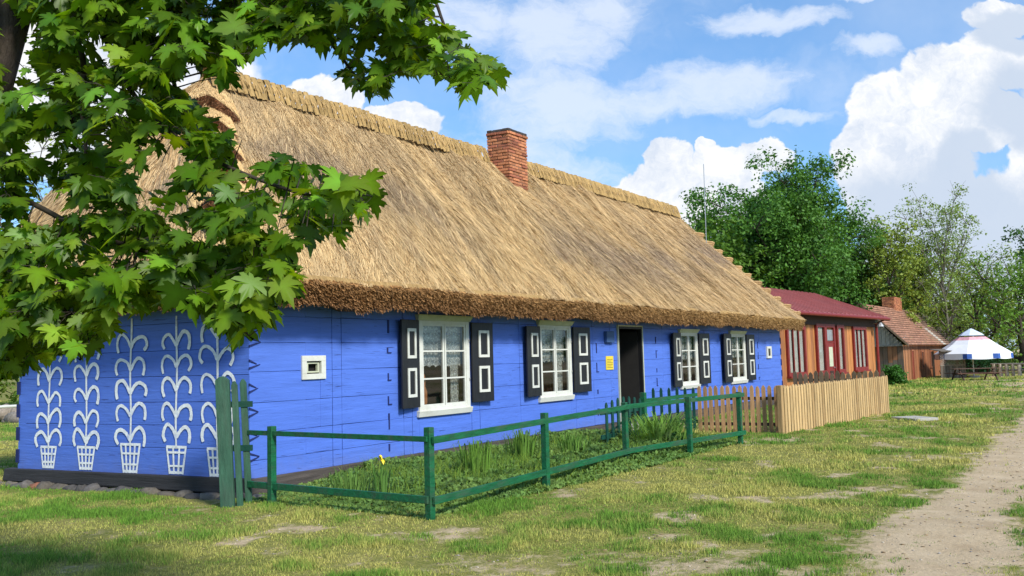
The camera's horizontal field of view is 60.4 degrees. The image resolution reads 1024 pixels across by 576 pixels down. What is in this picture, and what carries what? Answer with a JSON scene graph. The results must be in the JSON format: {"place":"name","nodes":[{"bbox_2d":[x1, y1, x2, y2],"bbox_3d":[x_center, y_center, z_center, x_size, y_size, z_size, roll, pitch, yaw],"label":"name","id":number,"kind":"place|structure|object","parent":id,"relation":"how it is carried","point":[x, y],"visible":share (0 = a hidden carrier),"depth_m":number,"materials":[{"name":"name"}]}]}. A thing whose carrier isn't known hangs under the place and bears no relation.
{"place":"outdoors","nodes":[
{"label":"outdoors","id":0,"kind":"place"},
{"bbox_2d":[0,349,1023,575],"bbox_3d":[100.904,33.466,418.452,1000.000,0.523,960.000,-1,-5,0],"label":"ground","id":1,"kind":"structure","parent":0,"point":[959,547],"depth_m":8.41,"materials":[{"name":"green plant"}]},
{"bbox_2d":[0,404,10,419],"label":"boulder","id":2,"kind":"object","parent":1,"relation":"on","point":[4,412],"visible":0.38,"depth_m":28.97,"materials":[{"name":"grey stone"}]},
{"bbox_2d":[0,405,15,408],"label":"barrier bar","id":3,"kind":"object","parent":1,"relation":"on","point":[7,406],"visible":0.1,"depth_m":27.78,"materials":[{"name":"white paint"}]},
{"bbox_2d":[2,481,17,485],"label":"fieldstone","id":4,"kind":"object","parent":1,"relation":"on","point":[9,482],"visible":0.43,"depth_m":12.65,"materials":[{"name":"grey stone"}]},
{"bbox_2d":[3,412,18,422],"bbox_3d":[-16.119,4.285,28.661,0.742,0.531,0.618,-1,-5,0],"label":"boulder","id":5,"kind":"object","parent":1,"relation":"on","point":[10,417],"visible":0.3,"depth_m":28.44,"materials":[{"name":"grey stone"}]},
{"bbox_2d":[0,198,37,404],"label":"broadleaf tree","id":6,"kind":"object","parent":1,"relation":"on","point":[4,389],"visible":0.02,"depth_m":45.91,"materials":[{"name":"green plant"}]},
{"bbox_2d":[19,480,34,487],"bbox_3d":[-6.893,2.830,12.527,0.265,0.201,0.266,-1,-5,0],"label":"fieldstone","id":7,"kind":"object","parent":1,"relation":"on","point":[25,483],"visible":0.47,"depth_m":12.43,"materials":[{"name":"grey stone"}]},
{"bbox_2d":[29,482,39,487],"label":"fieldstone","id":8,"kind":"object","parent":1,"relation":"on","point":[34,484],"visible":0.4,"depth_m":12.39,"materials":[{"name":"red stone"}]},
{"bbox_2d":[0,97,69,228],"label":"sparse tree","id":9,"kind":"object","parent":1,"relation":"on","point":[45,149],"visible":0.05,"depth_m":40.52,"materials":[{"name":"green plant"}]},
{"bbox_2d":[35,481,54,489],"bbox_3d":[-6.529,2.802,12.331,0.285,0.197,0.278,-1,-5,0],"label":"fieldstone","id":10,"kind":"object","parent":1,"relation":"on","point":[44,484],"visible":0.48,"depth_m":12.25,"materials":[{"name":"grey stone"}]},
{"bbox_2d":[48,483,68,488],"bbox_3d":[-6.306,2.790,12.268,0.373,0.127,0.230,-3,-5,19],"label":"fieldstone","id":11,"kind":"object","parent":1,"relation":"on","point":[58,485],"visible":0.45,"depth_m":12.20,"materials":[{"name":"grey stone"}]},
{"bbox_2d":[62,484,77,490],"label":"fieldstone","id":12,"kind":"object","parent":1,"relation":"on","point":[71,487],"visible":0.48,"depth_m":12.08,"materials":[{"name":"grey stone"}]},
{"bbox_2d":[75,484,86,490],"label":"fieldstone","id":13,"kind":"object","parent":1,"relation":"on","point":[80,487],"visible":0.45,"depth_m":11.98,"materials":[{"name":"grey stone"}]},
{"bbox_2d":[81,483,101,491],"bbox_3d":[-5.733,2.748,11.976,0.292,0.186,0.273,-1,-5,0],"label":"fieldstone","id":14,"kind":"object","parent":1,"relation":"on","point":[91,487],"visible":0.5,"depth_m":11.90,"materials":[{"name":"grey stone"}]},
{"bbox_2d":[94,487,108,491],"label":"fieldstone","id":15,"kind":"object","parent":1,"relation":"on","point":[103,488],"visible":0.48,"depth_m":11.82,"materials":[{"name":"grey stone"}]},
{"bbox_2d":[114,486,135,492],"bbox_3d":[-5.158,2.720,11.702,0.305,0.180,0.299,-1,-5,0],"label":"fieldstone","id":16,"kind":"object","parent":1,"relation":"on","point":[120,488],"visible":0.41,"depth_m":11.65,"materials":[{"name":"grey stone"}]},
{"bbox_2d":[139,487,160,494],"bbox_3d":[-4.706,2.689,11.468,0.341,0.196,0.282,-6,-6,41],"label":"fieldstone","id":17,"kind":"object","parent":1,"relation":"on","point":[154,490],"visible":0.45,"depth_m":11.38,"materials":[{"name":"grey stone"}]},
{"bbox_2d":[155,491,175,495],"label":"fieldstone","id":18,"kind":"object","parent":1,"relation":"on","point":[167,493],"visible":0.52,"depth_m":11.26,"materials":[{"name":"grey stone"}]},
{"bbox_2d":[173,490,193,496],"bbox_3d":[-4.182,2.656,11.238,0.291,0.152,0.237,-6,-6,43],"label":"fieldstone","id":19,"kind":"object","parent":1,"relation":"on","point":[181,493],"visible":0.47,"depth_m":11.18,"materials":[{"name":"grey stone"}]},
{"bbox_2d":[183,493,199,498],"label":"fieldstone","id":20,"kind":"object","parent":1,"relation":"on","point":[192,496],"visible":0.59,"depth_m":10.99,"materials":[{"name":"grey stone"}]},
{"bbox_2d":[199,492,219,499],"bbox_3d":[-3.752,2.631,10.991,0.291,0.158,0.315,0,-5,-20],"label":"fieldstone","id":21,"kind":"object","parent":1,"relation":"on","point":[209,495],"visible":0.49,"depth_m":10.91,"materials":[{"name":"grey stone"}]},
{"bbox_2d":[215,376,252,507],"bbox_3d":[-3.330,1.820,10.444,0.446,1.549,0.401,-1,-5,0],"label":"picket hurdle","id":22,"kind":"object","parent":1,"relation":"on","point":[226,446],"visible":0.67,"depth_m":10.29,"materials":[{"name":"green paint"}]},
{"bbox_2d":[0,0,511,385],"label":"maple tree","id":23,"kind":"object","parent":1,"relation":"on","point":[240,284],"visible":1,"depth_m":3.91,"materials":[{"name":"green plant"}]},
{"bbox_2d":[252,494,264,497],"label":"fieldstone","id":24,"kind":"object","parent":1,"relation":"on","point":[257,495],"visible":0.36,"depth_m":10.67,"materials":[{"name":"grey stone"}]},
{"bbox_2d":[320,467,383,497],"bbox_3d":[-1.958,2.335,10.489,0.736,0.360,0.746,1,-5,-30],"label":"iris clump","id":25,"kind":"object","parent":1,"relation":"on","point":[350,481],"visible":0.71,"depth_m":10.42,"materials":[{"name":"green plant"}]},
{"bbox_2d":[371,455,394,492],"bbox_3d":[-1.517,2.238,10.403,0.313,0.515,0.310,-1,-5,0],"label":"yellow iris","id":26,"kind":"object","parent":1,"relation":"on","point":[382,484],"visible":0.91,"depth_m":10.40,"materials":[{"name":"green plant"}]},
{"bbox_2d":[3,67,805,494],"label":"thatched cottage","id":27,"kind":"structure","parent":1,"relation":"on","point":[463,287],"depth_m":14.33,"materials":[{"name":"blue paint"}]},
{"bbox_2d":[300,355,325,379],"bbox_3d":[-2.740,1.081,11.973,0.150,0.320,0.430,-5,-6,34],"label":"vent window","id":28,"kind":"structure","parent":27,"relation":"in","point":[310,366],"depth_m":11.97,"materials":[{"name":"white paint"}]},
{"bbox_2d":[415,314,472,417],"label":"window","id":29,"kind":"structure","parent":27,"relation":"in","point":[433,348],"depth_m":14.54,"materials":[{"name":"white paint"}]},
{"bbox_2d":[536,320,574,402],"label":"window","id":30,"kind":"structure","parent":27,"relation":"in","point":[556,395],"depth_m":17.22,"materials":[{"name":"white paint"}]},
{"bbox_2d":[677,329,700,388],"bbox_3d":[4.484,1.810,22.496,0.253,1.510,1.237,-5,-6,34],"label":"window","id":31,"kind":"structure","parent":27,"relation":"in","point":[689,384],"depth_m":22.59,"materials":[{"name":"white paint"}]},
{"bbox_2d":[728,331,747,383],"bbox_3d":[6.486,1.997,25.422,0.253,1.510,1.337,-5,-6,34],"label":"window","id":32,"kind":"structure","parent":27,"relation":"in","point":[736,380],"depth_m":25.53,"materials":[{"name":"white paint"}]},
{"bbox_2d":[766,346,771,357],"bbox_3d":[8.074,2.019,27.665,0.050,0.370,0.430,-5,-6,34],"label":"vent window","id":33,"kind":"structure","parent":27,"relation":"in","point":[768,348],"depth_m":27.66,"materials":[{"name":"white paint"}]},
{"bbox_2d":[450,439,497,476],"bbox_3d":[-0.491,2.342,12.018,0.755,0.519,0.790,-1,-5,0],"label":"iris clump","id":34,"kind":"object","parent":1,"relation":"on","point":[477,456],"visible":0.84,"depth_m":11.94,"materials":[{"name":"green plant"}]},
{"bbox_2d":[236,426,737,518],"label":"weeds","id":35,"kind":"object","parent":1,"relation":"on","point":[408,473],"visible":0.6,"depth_m":11.86,"materials":[{"name":"green plant"}]},
{"bbox_2d":[247,392,745,519],"bbox_3d":[1.236,2.139,12.022,8.952,1.035,2.707,2,-6,-35],"label":"rail fence","id":36,"kind":"object","parent":1,"relation":"on","point":[430,500],"visible":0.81,"depth_m":10.27,"materials":[{"name":"green paint"}]},
{"bbox_2d":[0,374,1023,575],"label":"grass","id":37,"kind":"structure","parent":1,"relation":"on","point":[43,556],"depth_m":9.17,"materials":[{"name":"green plant"}]},
{"bbox_2d":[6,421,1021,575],"bbox_3d":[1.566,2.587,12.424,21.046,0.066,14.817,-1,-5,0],"label":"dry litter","id":38,"kind":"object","parent":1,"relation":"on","point":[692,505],"visible":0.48,"depth_m":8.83,"materials":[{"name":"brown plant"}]},
{"bbox_2d":[496,429,540,459],"bbox_3d":[0.132,2.503,14.046,0.815,0.495,0.752,0,-5,-20],"label":"iris clump","id":39,"kind":"object","parent":1,"relation":"on","point":[525,441],"visible":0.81,"depth_m":13.86,"materials":[{"name":"green plant"}]},
{"bbox_2d":[19,302,1023,377],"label":"woods","id":40,"kind":"object","parent":1,"relation":"on","point":[957,324],"depth_m":155.09,"materials":[{"name":"green plant"}]},
{"bbox_2d":[551,432,592,453],"bbox_3d":[0.966,2.519,14.027,0.686,0.419,0.791,-4,-5,30],"label":"iris clump","id":41,"kind":"object","parent":1,"relation":"on","point":[572,444],"visible":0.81,"depth_m":13.92,"materials":[{"name":"green plant"}]},
{"bbox_2d":[600,392,647,442],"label":"garden gate","id":42,"kind":"structure","parent":1,"relation":"on","point":[641,410],"depth_m":15.75,"materials":[{"name":"green paint"}]},
{"bbox_2d":[236,421,1023,575],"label":"pebbles","id":43,"kind":"object","parent":1,"relation":"on","point":[834,495],"visible":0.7,"depth_m":8.36,"materials":[{"name":"grey stone"}]},
{"bbox_2d":[608,410,710,441],"bbox_3d":[2.670,2.508,15.550,2.104,0.600,1.976,-1,-5,0],"label":"daylily clump","id":44,"kind":"object","parent":1,"relation":"on","point":[656,428],"visible":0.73,"depth_m":15.27,"materials":[{"name":"green plant"}]},
{"bbox_2d":[647,388,697,428],"bbox_3d":[3.208,2.521,17.599,1.024,0.980,2.571,-2,-5,12],"label":"picket fence","id":45,"kind":"object","parent":1,"relation":"on","point":[675,396],"visible":0.66,"depth_m":18.50,"materials":[{"name":"green paint"}]},
{"bbox_2d":[664,432,684,441],"bbox_3d":[2.785,2.675,15.189,0.493,0.438,0.530,-6,-6,42],"label":"green shrub","id":46,"kind":"object","parent":1,"relation":"on","point":[674,434],"visible":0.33,"depth_m":15.14,"materials":[{"name":"green plant"}]},
{"bbox_2d":[680,212,783,287],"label":"broadleaf tree","id":47,"kind":"object","parent":1,"relation":"on","point":[726,242],"visible":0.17,"depth_m":57.38,"materials":[{"name":"green plant"}]},
{"bbox_2d":[697,385,777,432],"bbox_3d":[4.645,2.504,18.064,1.692,1.015,0.061,-4,-5,27],"label":"picket fence","id":48,"kind":"object","parent":1,"relation":"on","point":[746,423],"visible":0.65,"depth_m":18.03,"materials":[{"name":"brown wood"}]},
{"bbox_2d":[679,145,888,309],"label":"maple tree","id":49,"kind":"object","parent":1,"relation":"on","point":[790,229],"visible":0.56,"depth_m":59.10,"materials":[{"name":"green plant"}]},
{"bbox_2d":[763,287,890,385],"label":"timber house","id":50,"kind":"structure","parent":1,"relation":"on","point":[833,336],"depth_m":41.35,"materials":[{"name":"paint"}]},
{"bbox_2d":[785,326,807,378],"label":"window","id":51,"kind":"structure","parent":50,"relation":"in","point":[796,348],"depth_m":37.69,"materials":[{"name":"paint"}]},
{"bbox_2d":[814,324,830,375],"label":"window","id":52,"kind":"structure","parent":50,"relation":"in","point":[820,329],"depth_m":40.04,"materials":[{"name":"paint"}]},
{"bbox_2d":[825,324,836,378],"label":"door","id":53,"kind":"structure","parent":50,"relation":"in","point":[830,334],"depth_m":40.96,"materials":[{"name":"paint"}]},
{"bbox_2d":[835,325,848,373],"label":"window","id":54,"kind":"structure","parent":50,"relation":"in","point":[839,329],"depth_m":42.05,"materials":[{"name":"paint"}]},
{"bbox_2d":[851,326,870,371],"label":"window","id":55,"kind":"structure","parent":50,"relation":"in","point":[859,334],"depth_m":44.28,"materials":[{"name":"paint"}]},
{"bbox_2d":[776,375,889,433],"bbox_3d":[7.529,2.599,20.121,0.111,1.012,6.943,-5,-6,39],"label":"paling fence","id":56,"kind":"object","parent":1,"relation":"on","point":[807,406],"visible":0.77,"depth_m":19.44,"materials":[{"name":"brown wood"}]},
{"bbox_2d":[793,370,884,385],"bbox_3d":[9.848,3.021,26.491,2.770,1.091,0.061,-5,-6,38],"label":"picket fence","id":57,"kind":"object","parent":1,"relation":"on","point":[805,379],"visible":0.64,"depth_m":26.70,"materials":[{"name":"brown wood"}]},
{"bbox_2d":[818,214,896,306],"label":"maple tree","id":58,"kind":"object","parent":1,"relation":"on","point":[861,251],"visible":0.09,"depth_m":70.05,"materials":[{"name":"green plant"}]},
{"bbox_2d":[880,364,911,384],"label":"shrub","id":59,"kind":"object","parent":1,"relation":"on","point":[894,373],"visible":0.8,"depth_m":49.09,"materials":[{"name":"green plant"}]},
{"bbox_2d":[853,215,939,344],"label":"poplar tree","id":60,"kind":"object","parent":1,"relation":"on","point":[894,248],"visible":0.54,"depth_m":69.68,"materials":[{"name":"green plant"}]},
{"bbox_2d":[856,297,954,379],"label":"board shed","id":61,"kind":"structure","parent":1,"relation":"on","point":[914,361],"depth_m":62.22,"materials":[{"name":"brown wood"}]},
{"bbox_2d":[911,350,915,378],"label":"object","id":62,"kind":"structure","parent":61,"relation":"in","point":[912,351],"depth_m":60.65,"materials":[{"name":"brown wood"}]},
{"bbox_2d":[921,351,925,368],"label":"wooden plank","id":63,"kind":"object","parent":61,"relation":"in","point":[922,352],"depth_m":63.46,"materials":[{"name":"brown wood"}]},
{"bbox_2d":[930,350,932,367],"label":"wooden plank","id":64,"kind":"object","parent":61,"relation":"in","point":[930,350],"depth_m":65.77,"materials":[{"name":"brown wood"}]},
{"bbox_2d":[891,416,937,420],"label":"concrete slab","id":65,"kind":"structure","parent":1,"relation":"on","point":[923,418],"depth_m":20.13,"materials":[{"name":"grey concrete"}]},
{"bbox_2d":[881,237,960,344],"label":"poplar tree","id":66,"kind":"object","parent":1,"relation":"on","point":[920,274],"visible":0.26,"depth_m":73.45,"materials":[{"name":"green plant"}]},
{"bbox_2d":[865,246,977,344],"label":"broadleaf tree","id":67,"kind":"object","parent":1,"relation":"on","point":[906,308],"visible":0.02,"depth_m":89.02,"materials":[{"name":"green plant"}]},
{"bbox_2d":[883,180,996,361],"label":"sparse tree","id":68,"kind":"object","parent":1,"relation":"on","point":[934,237],"visible":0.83,"depth_m":71.92,"materials":[{"name":"green plant"}]},
{"bbox_2d":[929,349,965,377],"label":"lattice shelter","id":69,"kind":"object","parent":1,"relation":"on","point":[945,366],"visible":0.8,"depth_m":61.54,"materials":[{"name":"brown wood"}]},
{"bbox_2d":[939,360,968,374],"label":"dark shrub","id":70,"kind":"object","parent":1,"relation":"on","point":[955,367],"visible":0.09,"depth_m":65.55,"materials":[{"name":"green plant"}]},
{"bbox_2d":[914,271,1014,344],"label":"broadleaf tree","id":71,"kind":"object","parent":1,"relation":"on","point":[955,284],"visible":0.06,"depth_m":93.68,"materials":[{"name":"green plant"}]},
{"bbox_2d":[908,241,1023,369],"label":"broadleaf tree","id":72,"kind":"object","parent":1,"relation":"on","point":[993,331],"visible":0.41,"depth_m":75.47,"materials":[{"name":"green plant"}]},
{"bbox_2d":[934,328,1013,377],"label":"beer garden parasol","id":73,"kind":"object","parent":1,"relation":"on","point":[971,347],"visible":0.98,"depth_m":60.86,"materials":[{"name":"white fabric"}]},
{"bbox_2d":[944,367,1005,380],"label":"picnic table","id":74,"kind":"object","parent":1,"relation":"on","point":[965,373],"visible":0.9,"depth_m":55.76,"materials":[{"name":"brown wood"}]},
{"bbox_2d":[931,250,1023,365],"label":"broadleaf tree","id":75,"kind":"object","parent":1,"relation":"on","point":[1014,335],"visible":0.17,"depth_m":98.78,"materials":[{"name":"green plant"}]},
{"bbox_2d":[951,358,1003,373],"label":"dark shrub","id":76,"kind":"object","parent":1,"relation":"on","point":[983,363],"visible":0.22,"depth_m":69.51,"materials":[{"name":"green plant"}]},
{"bbox_2d":[961,344,1017,370],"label":"pale shrub","id":77,"kind":"object","parent":1,"relation":"on","point":[1008,361],"visible":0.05,"depth_m":72.72,"materials":[{"name":"green plant"}]},
{"bbox_2d":[959,240,1023,372],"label":"broadleaf tree","id":78,"kind":"object","parent":1,"relation":"on","point":[1010,312],"visible":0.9,"depth_m":69.66,"materials":[{"name":"green plant"}]},
{"bbox_2d":[990,363,1023,375],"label":"log fence","id":79,"kind":"object","parent":1,"relation":"on","point":[1019,369],"visible":0.72,"depth_m":62.68,"materials":[{"name":"grey wood"}]},
{"bbox_2d":[1001,225,1023,329],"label":"dark tree","id":80,"kind":"object","parent":1,"relation":"on","point":[1019,231],"visible":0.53,"depth_m":77.56,"materials":[{"name":"green plant"}]},
{"bbox_2d":[0,0,1023,348],"label":"sky","id":81,"kind":"structure","parent":0,"point":[634,96],"materials":[{"name":"blue"}]}
]}

